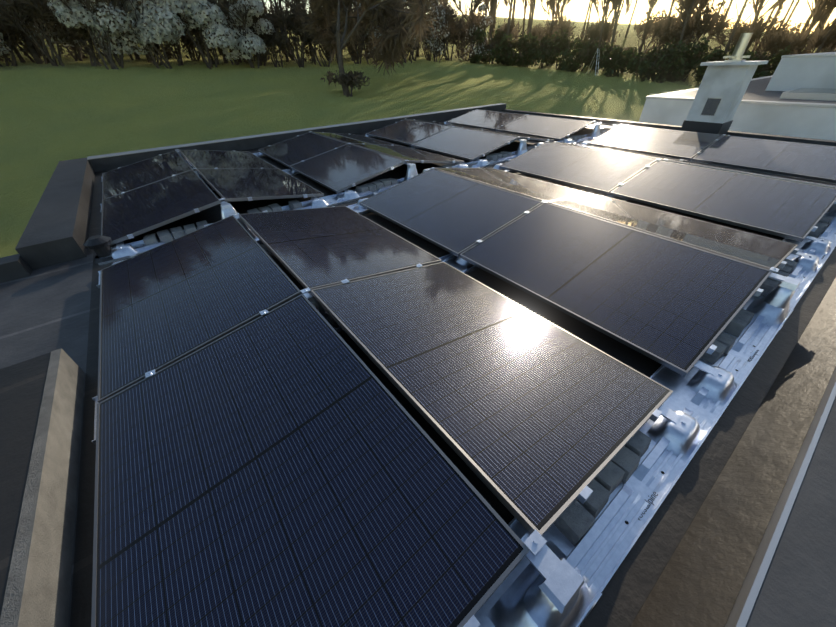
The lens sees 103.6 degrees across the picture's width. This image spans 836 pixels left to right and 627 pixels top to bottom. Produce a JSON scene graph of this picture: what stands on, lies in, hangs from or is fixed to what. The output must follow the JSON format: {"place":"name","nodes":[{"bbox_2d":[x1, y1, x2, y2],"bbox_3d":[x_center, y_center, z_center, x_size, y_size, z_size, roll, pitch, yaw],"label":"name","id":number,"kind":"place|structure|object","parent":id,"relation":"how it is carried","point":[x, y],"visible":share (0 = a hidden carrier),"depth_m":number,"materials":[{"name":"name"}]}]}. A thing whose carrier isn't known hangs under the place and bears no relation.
{"place":"outdoors","nodes":[
{"label":"outdoors","id":0,"kind":"place"},
{"bbox_2d":[0,14,821,257],"bbox_3d":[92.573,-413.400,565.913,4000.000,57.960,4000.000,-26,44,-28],"label":"ground","id":1,"kind":"structure","parent":0,"point":[51,116],"depth_m":20.69,"materials":[{"name":"green plant"}]},
{"bbox_2d":[1,0,485,63],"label":"wood","id":2,"kind":"object","parent":1,"relation":"on","point":[475,3],"visible":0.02,"depth_m":30.36,"materials":[{"name":"green plant"}]},
{"bbox_2d":[0,0,498,69],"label":"trees","id":3,"kind":"object","parent":1,"relation":"on","point":[151,17],"visible":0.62,"depth_m":24.29,"materials":[{"name":"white plant"}]},
{"bbox_2d":[320,70,369,96],"bbox_3d":[-4.572,-14.763,21.200,2.698,1.530,3.136,-26,44,-28],"label":"lawn bush","id":4,"kind":"object","parent":1,"relation":"on","point":[350,79],"visible":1,"depth_m":20.89,"materials":[{"name":"green plant"}]},
{"bbox_2d":[294,0,448,94],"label":"lawn tree","id":5,"kind":"object","parent":1,"relation":"on","point":[399,41],"visible":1,"depth_m":21.88,"materials":[{"name":"green plant"}]},
{"bbox_2d":[0,120,835,626],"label":"flat roof","id":6,"kind":"structure","parent":1,"relation":"on","point":[48,310],"depth_m":2.03,"materials":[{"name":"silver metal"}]},
{"bbox_2d":[83,235,112,263],"bbox_3d":[-2.965,-0.614,3.083,0.240,0.215,0.240,-26,44,-28],"label":"roof vent pipe","id":7,"kind":"object","parent":6,"relation":"on","point":[99,245],"visible":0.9,"depth_m":3.04,"materials":[{"name":"black plastic"}]},
{"bbox_2d":[0,103,835,626],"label":"parapets","id":8,"kind":"object","parent":6,"relation":"on","point":[756,545],"visible":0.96,"depth_m":1.25,"materials":[{"name":"grey concrete"}]},
{"bbox_2d":[92,110,835,626],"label":"mounting rails","id":9,"kind":"object","parent":6,"relation":"on","point":[556,578],"visible":0.44,"depth_m":1.47,"materials":[{"name":"silver metal"}]},
{"bbox_2d":[91,109,835,626],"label":"solar panels","id":10,"kind":"object","parent":9,"relation":"on","point":[285,461],"visible":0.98,"depth_m":1.79,"materials":[{"name":"black glass"}]},
{"bbox_2d":[143,127,835,545],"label":"ballast stones","id":11,"kind":"object","parent":6,"relation":"on","point":[575,521],"visible":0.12,"depth_m":1.85,"materials":[{"name":"concrete"}]},
{"bbox_2d":[680,33,767,134],"bbox_3d":[6.002,-4.437,6.479,0.740,1.660,0.840,-26,44,-28],"label":"chimney","id":12,"kind":"object","parent":6,"relation":"on","point":[723,87],"visible":0.96,"depth_m":6.37,"materials":[{"name":"grey"}]},
{"bbox_2d":[0,0,835,84],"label":"undergrowth","id":13,"kind":"object","parent":1,"relation":"on","point":[682,60],"visible":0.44,"depth_m":30.87,"materials":[{"name":"green plant"}]},
{"bbox_2d":[586,48,599,75],"bbox_3d":[18.602,-26.424,34.589,0.560,2.315,1.158,-26,44,-28],"label":"step ladder","id":14,"kind":"object","parent":1,"relation":"on","point":[596,61],"visible":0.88,"depth_m":34.50,"materials":[{"name":"silver metal"}]},
{"bbox_2d":[483,0,835,72],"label":"wood","id":15,"kind":"object","parent":1,"relation":"on","point":[818,14],"visible":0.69,"depth_m":34.83,"materials":[{"name":"brown plant"}]},
{"bbox_2d":[639,52,835,140],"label":"neighbour house","id":16,"kind":"structure","parent":1,"relation":"on","point":[794,95],"depth_m":8.08,"materials":[{"name":"white paint"}]},
{"bbox_2d":[47,0,835,32],"label":"sky","id":17,"kind":"structure","parent":0,"point":[577,9],"materials":[{"name":"white"}]}
]}

